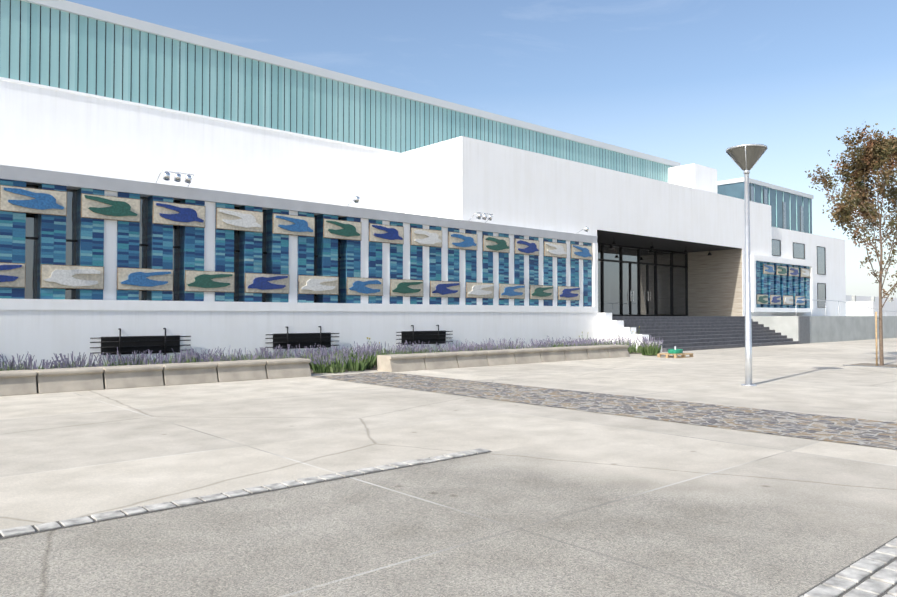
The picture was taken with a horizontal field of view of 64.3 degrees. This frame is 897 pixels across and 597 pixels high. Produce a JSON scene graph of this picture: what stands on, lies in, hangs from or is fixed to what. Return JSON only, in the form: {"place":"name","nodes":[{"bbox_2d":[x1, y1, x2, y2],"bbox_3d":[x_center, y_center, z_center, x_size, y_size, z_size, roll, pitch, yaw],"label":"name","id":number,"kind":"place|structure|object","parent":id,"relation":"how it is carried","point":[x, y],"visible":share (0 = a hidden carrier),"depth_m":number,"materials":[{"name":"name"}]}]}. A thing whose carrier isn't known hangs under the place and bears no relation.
{"place":"outdoors","nodes":[
{"label":"outdoors","id":0,"kind":"place"},
{"bbox_2d":[0,338,896,596],"bbox_3d":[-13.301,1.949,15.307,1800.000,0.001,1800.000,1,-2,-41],"label":"ground","id":1,"kind":"structure","parent":0,"point":[543,501],"depth_m":6.60,"materials":[{"name":"concrete"}]},
{"bbox_2d":[0,358,310,395],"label":"bench","id":2,"kind":"object","parent":1,"relation":"on","point":[27,382],"visible":1,"depth_m":15.88,"materials":[{"name":"concrete"}]},
{"bbox_2d":[0,77,845,368],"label":"white building walls","id":3,"kind":"structure","parent":1,"relation":"on","point":[71,139],"depth_m":26.46,"materials":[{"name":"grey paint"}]},
{"bbox_2d":[90,328,190,355],"bbox_3d":[-8.397,1.192,19.594,2.660,0.755,0.140,1,-2,-41],"label":"vent grille","id":4,"kind":"object","parent":3,"relation":"attached to","point":[165,344],"visible":0.92,"depth_m":19.57,"materials":[{"name":"black metal"}]},
{"bbox_2d":[265,326,338,350],"bbox_3d":[-4.646,1.272,22.898,2.660,0.755,0.140,1,-2,-41],"label":"vent grille","id":5,"kind":"object","parent":3,"relation":"attached to","point":[292,340],"visible":0.81,"depth_m":22.88,"materials":[{"name":"black metal"}]},
{"bbox_2d":[25,184,582,305],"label":"pillars","id":6,"kind":"structure","parent":3,"relation":"attached to","point":[110,257],"depth_m":22.70,"materials":[{"name":"white paint"}]},
{"bbox_2d":[0,179,591,306],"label":"mural tiles","id":7,"kind":"object","parent":6,"relation":"attached to","point":[13,233],"visible":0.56,"depth_m":21.97,"materials":[{"name":"blue tile"}]},
{"bbox_2d":[37,184,583,305],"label":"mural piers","id":8,"kind":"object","parent":3,"relation":"attached to","point":[319,297],"visible":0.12,"depth_m":21.99,"materials":[{"name":"paint"}]},
{"bbox_2d":[0,185,591,299],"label":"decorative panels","id":9,"kind":"object","parent":8,"relation":"attached to","point":[60,197],"visible":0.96,"depth_m":21.81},
{"bbox_2d":[0,187,591,297],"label":"bird motifs","id":10,"kind":"object","parent":9,"relation":"attached to","point":[42,201],"visible":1,"depth_m":21.92,"materials":[{"name":"blue paint"}]},
{"bbox_2d":[156,170,588,233],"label":"floodlights","id":11,"kind":"object","parent":3,"relation":"attached to","point":[177,177],"visible":1,"depth_m":20.18,"materials":[{"name":"silver metal"}]},
{"bbox_2d":[0,0,813,233],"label":"glass clerestory","id":12,"kind":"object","parent":3,"relation":"attached to","point":[68,45],"depth_m":26.84,"materials":[{"name":"teal glass"}]},
{"bbox_2d":[396,325,452,345],"bbox_3d":[-0.857,1.352,26.236,2.660,0.755,0.140,1,-2,-41],"label":"vent grille","id":13,"kind":"object","parent":3,"relation":"attached to","point":[426,337],"visible":0.85,"depth_m":26.22,"materials":[{"name":"black metal"}]},
{"bbox_2d":[597,230,742,315],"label":"entrance recess","id":14,"kind":"object","parent":3,"relation":"in","point":[639,275],"visible":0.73,"depth_m":43.44,"materials":[{"name":"grey"}]},
{"bbox_2d":[750,255,813,312],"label":"mural frame","id":15,"kind":"object","parent":3,"relation":"attached to","point":[774,284],"visible":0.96,"depth_m":46.17,"materials":[{"name":"white tile"}]},
{"bbox_2d":[756,264,809,304],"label":"decorative panels","id":16,"kind":"object","parent":15,"relation":"attached to","point":[777,273],"visible":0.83,"depth_m":46.35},
{"bbox_2d":[758,265,809,303],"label":"bird motifs","id":17,"kind":"object","parent":16,"relation":"attached to","point":[774,300],"visible":1,"depth_m":46.34,"materials":[{"name":"blue paint"}]},
{"bbox_2d":[772,239,825,307],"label":"windows","id":18,"kind":"structure","parent":3,"relation":"attached to","point":[798,250],"depth_m":51.38,"materials":[{"name":"clear glass"}]},
{"bbox_2d":[0,451,896,596],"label":"cobble bedding","id":19,"kind":"object","parent":1,"relation":"on","point":[822,582],"depth_m":5.31,"materials":[{"name":"grey stone"}]},
{"bbox_2d":[0,448,896,596],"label":"cobble lines","id":20,"kind":"object","parent":19,"relation":"on","point":[880,582],"visible":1,"depth_m":5.17,"materials":[{"name":"stone"}]},
{"bbox_2d":[310,351,636,372],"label":"plant bed soil","id":21,"kind":"structure","parent":1,"relation":"on","point":[311,370],"depth_m":20.70,"materials":[{"name":"brown soil"}]},
{"bbox_2d":[0,323,663,372],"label":"lavender planting","id":22,"kind":"object","parent":21,"relation":"on","point":[336,360],"visible":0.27,"depth_m":20.48,"materials":[{"name":"purple plant"}]},
{"bbox_2d":[377,344,629,371],"bbox_3d":[2.463,1.933,24.004,11.414,0.450,0.735,1,-2,-41],"label":"bench","id":23,"kind":"object","parent":1,"relation":"on","point":[417,361],"visible":1,"depth_m":22.68,"materials":[{"name":"concrete"}]},
{"bbox_2d":[312,372,896,449],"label":"cobblestone strip","id":24,"kind":"object","parent":1,"relation":"on","point":[875,433],"visible":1,"depth_m":11.96,"materials":[{"name":"grey stone"}]},
{"bbox_2d":[597,313,661,351],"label":"stepped side wall","id":25,"kind":"structure","parent":1,"relation":"on","point":[607,325],"depth_m":32.55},
{"bbox_2d":[657,346,692,357],"bbox_3d":[8.634,2.025,27.172,1.200,0.420,0.800,1,-2,-41],"label":"pallet with hose","id":26,"kind":"object","parent":1,"relation":"on","point":[675,352],"visible":1,"depth_m":26.94,"materials":[{"name":"brown wood"}]},
{"bbox_2d":[612,316,798,351],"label":"entrance steps","id":27,"kind":"structure","parent":1,"relation":"on","point":[687,333],"depth_m":35.80,"materials":[{"name":"stone"}]},
{"bbox_2d":[726,144,767,385],"bbox_3d":[6.805,-0.729,16.241,0.880,5.400,0.880,1,-2,-41],"label":"lamp post","id":28,"kind":"object","parent":1,"relation":"on","point":[745,158],"visible":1,"depth_m":16.17,"materials":[{"name":"silver metal"}]},
{"bbox_2d":[751,316,896,343],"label":"wall","id":29,"kind":"structure","parent":1,"relation":"on","point":[809,329],"depth_m":42.83,"materials":[{"name":"grey concrete"}]},
{"bbox_2d":[796,299,896,315],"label":"platform handrail","id":30,"kind":"object","parent":29,"relation":"on","point":[838,305],"visible":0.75,"depth_m":44.49,"materials":[{"name":"grey metal"}]},
{"bbox_2d":[843,363,896,367],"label":"tree pit","id":31,"kind":"object","parent":1,"relation":"on","point":[879,365],"visible":0.94,"depth_m":22.48,"materials":[{"name":"stone"}]},
{"bbox_2d":[805,121,896,365],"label":"young tree","id":32,"kind":"object","parent":31,"relation":"on","point":[876,154],"visible":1,"depth_m":22.59,"materials":[{"name":"brown plant"}]},
{"bbox_2d":[846,295,896,315],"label":"distant sheds","id":33,"kind":"object","parent":1,"relation":"on","point":[873,302],"visible":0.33,"depth_m":92.78,"materials":[{"name":"white"}]},
{"bbox_2d":[66,0,896,297],"label":"sky","id":34,"kind":"structure","parent":0,"point":[685,82],"materials":[{"name":"blue"}]}
]}

